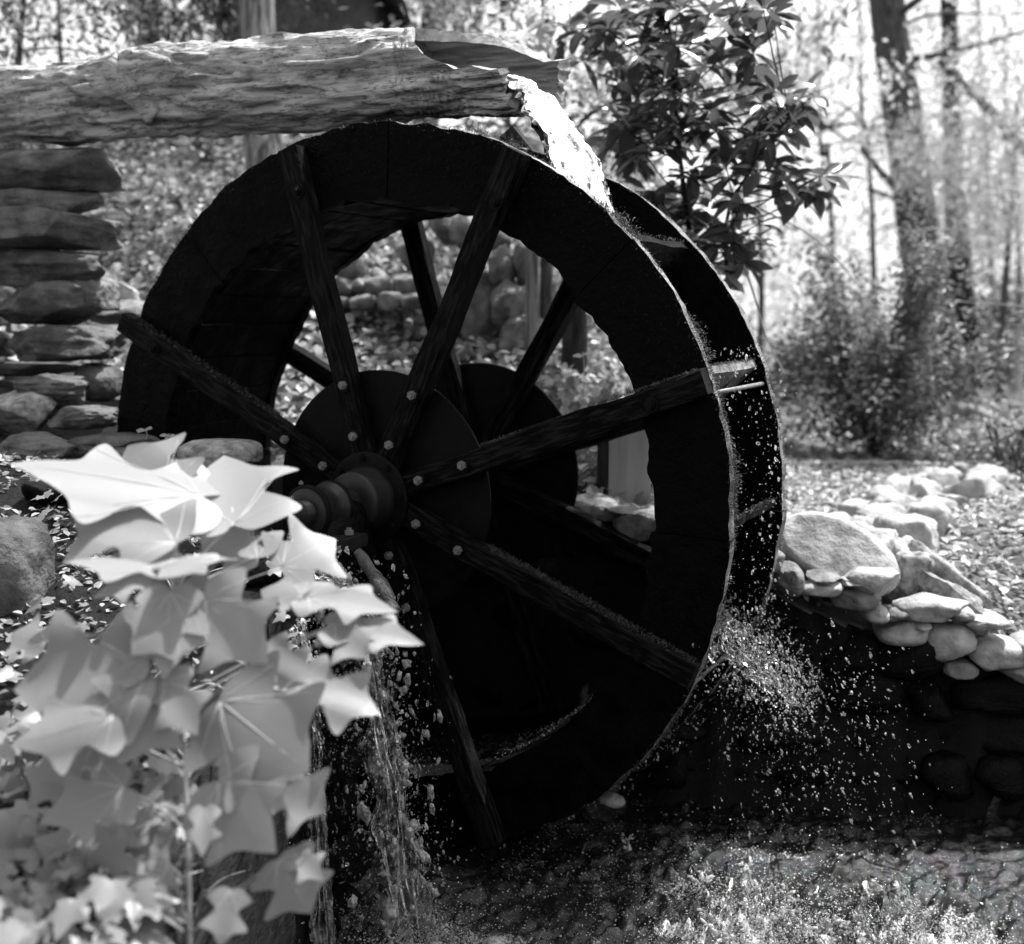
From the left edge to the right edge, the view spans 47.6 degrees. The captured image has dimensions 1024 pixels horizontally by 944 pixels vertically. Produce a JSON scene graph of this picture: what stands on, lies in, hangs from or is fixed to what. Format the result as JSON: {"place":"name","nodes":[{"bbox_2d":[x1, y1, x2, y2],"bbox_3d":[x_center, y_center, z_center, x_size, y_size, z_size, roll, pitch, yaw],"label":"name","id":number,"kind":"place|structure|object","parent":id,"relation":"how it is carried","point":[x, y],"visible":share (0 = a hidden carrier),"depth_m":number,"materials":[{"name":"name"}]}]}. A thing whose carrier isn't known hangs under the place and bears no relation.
{"place":"outdoors","nodes":[
{"label":"outdoors","id":0,"kind":"place"},
{"bbox_2d":[0,141,1023,943],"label":"ground","id":1,"kind":"structure","parent":0,"point":[470,657],"depth_m":5.33,"materials":[{"name":"grey soil"}]},
{"bbox_2d":[0,515,54,616],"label":"rock","id":2,"kind":"object","parent":1,"relation":"on","point":[27,560],"visible":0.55,"depth_m":3.75,"materials":[{"name":"stone"}]},
{"bbox_2d":[0,390,58,433],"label":"rock","id":3,"kind":"object","parent":1,"relation":"on","point":[25,412],"visible":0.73,"depth_m":5.48,"materials":[{"name":"stone"}]},
{"bbox_2d":[13,373,88,407],"bbox_3d":[-2.248,-0.397,5.676,0.342,0.171,0.339,-2,8,-16],"label":"rock","id":4,"kind":"object","parent":3,"relation":"on","point":[64,390],"visible":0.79,"depth_m":5.57,"materials":[{"name":"stone"}]},
{"bbox_2d":[46,405,117,429],"bbox_3d":[-2.050,-0.264,5.576,0.353,0.118,0.340,0,8,1],"label":"rock","id":5,"kind":"object","parent":3,"relation":"on","point":[87,417],"visible":0.94,"depth_m":5.44,"materials":[{"name":"stone"}]},
{"bbox_2d":[0,146,127,401],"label":"stone pillar","id":6,"kind":"structure","parent":5,"relation":"on","point":[48,197],"depth_m":5.81,"materials":[{"name":"grey stone"}]},
{"bbox_2d":[0,27,571,146],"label":"log flume","id":7,"kind":"object","parent":6,"relation":"on","point":[284,83],"visible":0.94,"depth_m":5.14,"materials":[{"name":"grey wood"}]},
{"bbox_2d":[0,0,202,61],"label":"broadleaf tree","id":8,"kind":"object","parent":1,"relation":"on","point":[59,17],"visible":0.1,"depth_m":13.96,"materials":[{"name":"grey plant"}]},
{"bbox_2d":[0,0,203,148],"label":"slender tree","id":9,"kind":"object","parent":1,"relation":"on","point":[20,22],"visible":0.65,"depth_m":8.99,"materials":[{"name":"grey plant"}]},
{"bbox_2d":[67,432,160,457],"bbox_3d":[-1.789,-0.117,5.233,0.400,0.114,0.298,0,8,4],"label":"rock","id":10,"kind":"object","parent":1,"relation":"on","point":[86,445],"visible":0.53,"depth_m":5.12,"materials":[{"name":"stone"}]},
{"bbox_2d":[89,299,144,324],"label":"rock","id":11,"kind":"object","parent":1,"relation":"on","point":[126,306],"visible":0.32,"depth_m":6.42,"materials":[{"name":"grey stone"}]},
{"bbox_2d":[102,278,139,300],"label":"rock","id":12,"kind":"object","parent":11,"relation":"on","point":[126,292],"visible":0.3,"depth_m":6.64,"materials":[{"name":"stone"}]},
{"bbox_2d":[93,607,141,643],"bbox_3d":[-1.171,0.529,3.529,0.223,0.225,0.208,4,9,27],"label":"rock","id":13,"kind":"object","parent":1,"relation":"on","point":[108,627],"visible":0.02,"depth_m":3.51,"materials":[{"name":"stone"}]},
{"bbox_2d":[72,0,222,41],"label":"broadleaf tree","id":14,"kind":"object","parent":1,"relation":"on","point":[106,12],"visible":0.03,"depth_m":13.96,"materials":[{"name":"grey plant"}]},
{"bbox_2d":[1,0,337,141],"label":"hemlock","id":15,"kind":"object","parent":1,"relation":"on","point":[192,15],"visible":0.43,"depth_m":10.18,"materials":[{"name":"grey plant"}]},
{"bbox_2d":[0,450,341,943],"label":"bank undergrowth","id":16,"kind":"object","parent":1,"relation":"on","point":[73,931],"visible":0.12,"depth_m":3.93,"materials":[{"name":"plant"}]},
{"bbox_2d":[0,490,351,943],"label":"ivy patch","id":17,"kind":"object","parent":1,"relation":"on","point":[131,901],"visible":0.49,"depth_m":2.50,"materials":[{"name":"grey plant"}]},
{"bbox_2d":[21,482,398,934],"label":"stone pier","id":18,"kind":"structure","parent":1,"relation":"on","point":[359,522],"depth_m":4.34,"materials":[{"name":"black stone"}]},
{"bbox_2d":[0,431,78,463],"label":"rock","id":19,"kind":"object","parent":18,"relation":"on","point":[24,444],"visible":0.66,"depth_m":5.02,"materials":[{"name":"stone"}]},
{"bbox_2d":[114,447,177,459],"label":"rock","id":20,"kind":"object","parent":18,"relation":"on","point":[120,451],"visible":0.07,"depth_m":4.85,"materials":[{"name":"stone"}]},
{"bbox_2d":[136,426,151,439],"bbox_3d":[-1.601,-0.168,5.069,0.065,0.062,0.075,-3,8,-22],"label":"seedling","id":21,"kind":"object","parent":20,"relation":"on","point":[142,429],"visible":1,"depth_m":5.07,"materials":[{"name":"grey plant"}]},
{"bbox_2d":[159,433,175,438],"bbox_3d":[-1.463,-0.147,4.975,0.067,0.038,0.078,-7,11,-43],"label":"seedling","id":22,"kind":"object","parent":20,"relation":"on","point":[165,435],"visible":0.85,"depth_m":4.97,"materials":[{"name":"grey plant"}]},
{"bbox_2d":[177,438,262,467],"bbox_3d":[-1.187,-0.069,4.744,0.322,0.135,0.340,0,8,0],"label":"rock","id":23,"kind":"object","parent":18,"relation":"on","point":[212,451],"visible":0.65,"depth_m":4.60,"materials":[{"name":"stone"}]},
{"bbox_2d":[284,480,367,551],"bbox_3d":[-0.740,0.155,4.473,0.340,0.253,0.170,4,9,27],"label":"axle bearing","id":24,"kind":"object","parent":18,"relation":"on","point":[331,501],"visible":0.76,"depth_m":4.41,"materials":[{"name":"paint"}]},
{"bbox_2d":[114,118,789,847],"bbox_3d":[-0.379,0.048,5.142,3.060,3.027,1.806,4,9,27],"label":"water wheel","id":25,"kind":"object","parent":24,"relation":"on","point":[446,468],"visible":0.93,"depth_m":4.75,"materials":[{"name":"black wood"}]},
{"bbox_2d":[498,125,536,151],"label":"support beam","id":26,"kind":"structure","parent":25,"relation":"on","point":[514,131],"depth_m":5.34,"materials":[{"name":"grey wood"}]},
{"bbox_2d":[505,75,625,228],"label":"falling water","id":27,"kind":"structure","parent":25,"relation":"on","point":[567,149],"depth_m":4.59,"materials":[{"name":"white liquid"}]},
{"bbox_2d":[708,612,798,707],"bbox_3d":[0.941,0.694,4.599,0.365,0.422,0.616,4,9,27],"label":"torn splash","id":28,"kind":"object","parent":25,"relation":"on","point":[744,657],"visible":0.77,"depth_m":4.51,"materials":[{"name":"white liquid"}]},
{"bbox_2d":[354,548,400,615],"bbox_3d":[-0.473,0.390,4.100,0.062,0.216,0.245,-6,10,-38],"label":"dead branch","id":29,"kind":"object","parent":18,"relation":"on","point":[380,584],"visible":0.89,"depth_m":4.07,"materials":[{"name":"wood"}]},
{"bbox_2d":[2,432,423,943],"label":"tulip sapling","id":30,"kind":"object","parent":1,"relation":"on","point":[144,508],"visible":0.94,"depth_m":2.54,"materials":[{"name":"grey plant"}]},
{"bbox_2d":[24,0,449,124],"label":"tree","id":31,"kind":"object","parent":1,"relation":"on","point":[86,40],"visible":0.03,"depth_m":16.80,"materials":[{"name":"grey plant"}]},
{"bbox_2d":[190,0,412,144],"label":"cabin","id":32,"kind":"object","parent":1,"relation":"on","point":[356,14],"visible":0.09,"depth_m":12.03,"materials":[{"name":"wood"}]},
{"bbox_2d":[239,0,431,170],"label":"pale barked tree","id":33,"kind":"object","parent":1,"relation":"on","point":[257,17],"visible":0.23,"depth_m":8.48,"materials":[{"name":"grey plant"}]},
{"bbox_2d":[0,121,685,515],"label":"ground ivy","id":34,"kind":"object","parent":1,"relation":"on","point":[598,361],"visible":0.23,"depth_m":8.11,"materials":[{"name":"grey plant"}]},
{"bbox_2d":[335,218,470,310],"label":"terrace wall","id":35,"kind":"structure","parent":1,"relation":"on","point":[373,292],"depth_m":7.63,"materials":[{"name":"grey stone"}]},
{"bbox_2d":[175,0,682,129],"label":"tree","id":36,"kind":"object","parent":1,"relation":"on","point":[426,18],"visible":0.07,"depth_m":13.06,"materials":[{"name":"grey plant"}]},
{"bbox_2d":[458,231,525,354],"bbox_3d":[-0.122,-1.197,7.564,0.854,0.989,0.469,7,10,41],"label":"outcrop","id":37,"kind":"object","parent":1,"relation":"on","point":[498,302],"visible":0.5,"depth_m":7.40,"materials":[{"name":"grey stone"}]},
{"bbox_2d":[525,247,539,350],"bbox_3d":[0.126,-0.937,7.189,0.109,0.981,0.104,4,9,27],"label":"gate post","id":38,"kind":"object","parent":1,"relation":"on","point":[532,301],"visible":0.51,"depth_m":7.14,"materials":[{"name":"grey wood"}]},
{"bbox_2d":[399,0,683,196],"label":"broadleaf tree","id":39,"kind":"object","parent":1,"relation":"on","point":[449,10],"visible":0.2,"depth_m":10.74,"materials":[{"name":"grey plant"}]},
{"bbox_2d":[560,278,588,384],"bbox_3d":[0.361,-1.184,6.829,0.264,1.385,0.264,4,9,27],"label":"dark trunk tree","id":40,"kind":"object","parent":1,"relation":"on","point":[575,339],"visible":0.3,"depth_m":6.79,"materials":[{"name":"grey plant"}]},
{"bbox_2d":[573,351,593,402],"bbox_3d":[0.359,-0.479,5.886,0.088,0.264,0.097,-3,8,-19],"label":"seedling","id":41,"kind":"object","parent":1,"relation":"on","point":[578,355],"visible":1,"depth_m":5.87,"materials":[{"name":"grey plant"}]},
{"bbox_2d":[445,0,730,318],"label":"curved tree","id":42,"kind":"object","parent":1,"relation":"on","point":[546,28],"visible":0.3,"depth_m":7.53,"materials":[{"name":"grey plant"}]},
{"bbox_2d":[469,0,873,275],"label":"broadleaf tree","id":43,"kind":"object","parent":1,"relation":"on","point":[825,50],"visible":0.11,"depth_m":11.10,"materials":[{"name":"grey plant"}]},
{"bbox_2d":[551,0,867,293],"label":"rhododendron","id":44,"kind":"object","parent":1,"relation":"on","point":[623,141],"visible":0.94,"depth_m":6.25,"materials":[{"name":"grey plant"}]},
{"bbox_2d":[724,219,784,372],"bbox_3d":[1.375,-0.963,6.490,0.038,0.846,0.678,7,10,43],"label":"twig","id":45,"kind":"object","parent":44,"relation":"hanging from","point":[744,267],"visible":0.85,"depth_m":6.46,"materials":[{"name":"wood"}]},
{"bbox_2d":[760,208,888,331],"bbox_3d":[2.120,-1.265,7.588,0.062,0.729,2.365,5,9,35],"label":"twig","id":46,"kind":"object","parent":44,"relation":"hanging from","point":[806,232],"visible":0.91,"depth_m":7.35,"materials":[{"name":"wood"}]},
{"bbox_2d":[396,493,1023,817],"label":"pit wall","id":47,"kind":"structure","parent":1,"relation":"on","point":[927,635],"depth_m":5.20,"materials":[{"name":"stone"}]},
{"bbox_2d":[597,430,650,506],"bbox_3d":[0.551,-0.008,5.699,0.255,0.600,0.240,1,8,7],"label":"timber post","id":48,"kind":"object","parent":47,"relation":"on","point":[622,462],"visible":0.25,"depth_m":5.58,"materials":[{"name":"grey wood"}]},
{"bbox_2d":[881,539,991,635],"bbox_3d":[1.959,0.523,5.361,0.488,0.388,0.306,4,9,27],"label":"ridged rock","id":49,"kind":"object","parent":47,"relation":"on","point":[923,567],"visible":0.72,"depth_m":5.31,"materials":[{"name":"stone"}]},
{"bbox_2d":[457,102,1023,369],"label":"distant woods","id":50,"kind":"object","parent":1,"relation":"on","point":[776,287],"visible":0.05,"depth_m":25.69,"materials":[{"name":"white plant"}]},
{"bbox_2d":[570,0,1023,379],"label":"broadleaf tree","id":51,"kind":"object","parent":1,"relation":"on","point":[825,129],"visible":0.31,"depth_m":17.67,"materials":[{"name":"grey plant"}]},
{"bbox_2d":[625,0,1023,350],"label":"broadleaf tree","id":52,"kind":"object","parent":1,"relation":"on","point":[760,332],"visible":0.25,"depth_m":14.62,"materials":[{"name":"grey plant"}]},
{"bbox_2d":[779,511,900,596],"bbox_3d":[1.521,0.384,5.417,0.571,0.401,0.413,1,8,5],"label":"boulder","id":53,"kind":"object","parent":1,"relation":"on","point":[840,546],"visible":0.62,"depth_m":5.29,"materials":[{"name":"stone"}]},
{"bbox_2d":[675,0,1023,315],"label":"broadleaf tree","id":54,"kind":"object","parent":1,"relation":"on","point":[873,264],"visible":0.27,"depth_m":20.94,"materials":[{"name":"grey plant"}]},
{"bbox_2d":[787,460,948,467],"bbox_3d":[2.791,-0.053,9.103,1.596,0.069,0.131,0,8,3],"label":"edging pole","id":55,"kind":"object","parent":1,"relation":"on","point":[876,463],"visible":0.33,"depth_m":9.11,"materials":[{"name":"grey wood"}]},
{"bbox_2d":[716,0,1023,402],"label":"great pine","id":56,"kind":"object","parent":1,"relation":"on","point":[909,180],"visible":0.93,"depth_m":15.46,"materials":[{"name":"grey plant"}]},
{"bbox_2d":[753,213,1023,465],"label":"bush","id":57,"kind":"object","parent":1,"relation":"on","point":[846,358],"visible":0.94,"depth_m":9.44,"materials":[{"name":"grey plant"}]},
{"bbox_2d":[888,299,1021,323],"bbox_3d":[3.644,-1.200,9.775,1.229,0.507,0.182,5,9,32],"label":"twig","id":58,"kind":"object","parent":57,"relation":"attached to","point":[973,302],"visible":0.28,"depth_m":9.60,"materials":[{"name":"wood"}]},
{"bbox_2d":[758,0,1023,388],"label":"tree","id":59,"kind":"object","parent":1,"relation":"on","point":[947,27],"visible":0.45,"depth_m":17.85,"materials":[{"name":"grey plant"}]},
{"bbox_2d":[771,356,1023,431],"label":"lawn grass","id":60,"kind":"structure","parent":1,"relation":"on","point":[999,410],"depth_m":15.36,"materials":[{"name":"grey plant"}]},
{"bbox_2d":[778,407,1023,634],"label":"fallen leaves","id":61,"kind":"object","parent":1,"relation":"on","point":[857,479],"visible":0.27,"depth_m":7.38,"materials":[{"name":"grey plant"}]},
{"bbox_2d":[785,451,1023,595],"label":"twig litter","id":62,"kind":"object","parent":1,"relation":"on","point":[952,513],"visible":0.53,"depth_m":7.40,"materials":[{"name":"grey wood"}]},
{"bbox_2d":[786,0,1023,347],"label":"broadleaf tree","id":63,"kind":"object","parent":1,"relation":"on","point":[978,9],"visible":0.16,"depth_m":23.96,"materials":[{"name":"grey plant"}]},
{"bbox_2d":[901,467,932,472],"bbox_3d":[3.079,-0.005,8.761,0.355,0.061,0.110,-1,8,-11],"label":"edging pole","id":64,"kind":"object","parent":1,"relation":"on","point":[914,470],"visible":0.2,"depth_m":8.74,"materials":[{"name":"grey wood"}]},
{"bbox_2d":[815,12,1023,331],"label":"broadleaf tree","id":65,"kind":"object","parent":1,"relation":"on","point":[1019,259],"visible":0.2,"depth_m":19.98,"materials":[{"name":"grey plant"}]},
{"bbox_2d":[828,462,1016,555],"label":"stone kerb","id":66,"kind":"structure","parent":1,"relation":"on","point":[893,518],"depth_m":6.90,"materials":[{"name":"white stone"}]},
{"bbox_2d":[898,396,1023,489],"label":"shrub","id":67,"kind":"object","parent":1,"relation":"on","point":[997,451],"visible":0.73,"depth_m":8.49,"materials":[{"name":"grey plant"}]},
{"bbox_2d":[915,3,1023,403],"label":"thin sapling","id":68,"kind":"object","parent":1,"relation":"on","point":[1004,293],"visible":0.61,"depth_m":15.37,"materials":[{"name":"grey plant"}]},
{"bbox_2d":[948,403,1000,423],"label":"rock","id":69,"kind":"object","parent":1,"relation":"on","point":[970,411],"visible":0.36,"depth_m":12.62,"materials":[{"name":"grey stone"}]},
{"bbox_2d":[971,235,1023,375],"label":"shrub","id":70,"kind":"object","parent":1,"relation":"on","point":[1010,309],"visible":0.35,"depth_m":19.47,"materials":[{"name":"grey plant"}]},
{"bbox_2d":[977,275,1023,385],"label":"shrub","id":71,"kind":"object","parent":1,"relation":"on","point":[990,349],"visible":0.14,"depth_m":18.54,"materials":[{"name":"grey plant"}]},
{"bbox_2d":[1011,321,1023,393],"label":"handrail","id":72,"kind":"object","parent":1,"relation":"on","point":[1017,383],"visible":0.77,"depth_m":16.92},
{"bbox_2d":[0,0,1023,313],"label":"sky","id":73,"kind":"structure","parent":0,"point":[578,5],"materials":[{"name":"white"}]},
{"bbox_2d":[335,791,1023,943],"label":"pool water","id":74,"kind":"structure","parent":0,"point":[995,859],"depth_m":4.66,"materials":[{"name":"grey liquid"}]},
{"bbox_2d":[288,618,335,943],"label":"cascade water","id":75,"kind":"structure","parent":74,"relation":"on","point":[322,927],"depth_m":4.00,"materials":[{"name":"white liquid"}]},
{"bbox_2d":[314,559,432,943],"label":"cascade water","id":76,"kind":"structure","parent":74,"relation":"on","point":[420,891],"depth_m":4.15,"materials":[{"name":"white liquid"}]},
{"bbox_2d":[288,548,467,943],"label":"cascade droplets","id":77,"kind":"object","parent":74,"relation":"on","point":[400,722],"visible":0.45,"depth_m":4.14,"materials":[{"name":"white liquid"}]},
{"bbox_2d":[600,792,625,808],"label":"rock","id":78,"kind":"object","parent":74,"relation":"on","point":[617,800],"visible":0.78,"depth_m":5.37,"materials":[{"name":"stone"}]},
{"bbox_2d":[387,832,876,943],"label":"splash crowns","id":79,"kind":"object","parent":74,"relation":"on","point":[725,935],"visible":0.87,"depth_m":4.26,"materials":[{"name":"white liquid"}]},
{"bbox_2d":[336,801,1023,943],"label":"pool foam","id":80,"kind":"object","parent":74,"relation":"on","point":[651,903],"visible":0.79,"depth_m":4.32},
{"bbox_2d":[503,345,943,917],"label":"flying droplets","id":81,"kind":"object","parent":74,"relation":"on","point":[793,685],"visible":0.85,"depth_m":4.51,"materials":[{"name":"white liquid"}]}
]}

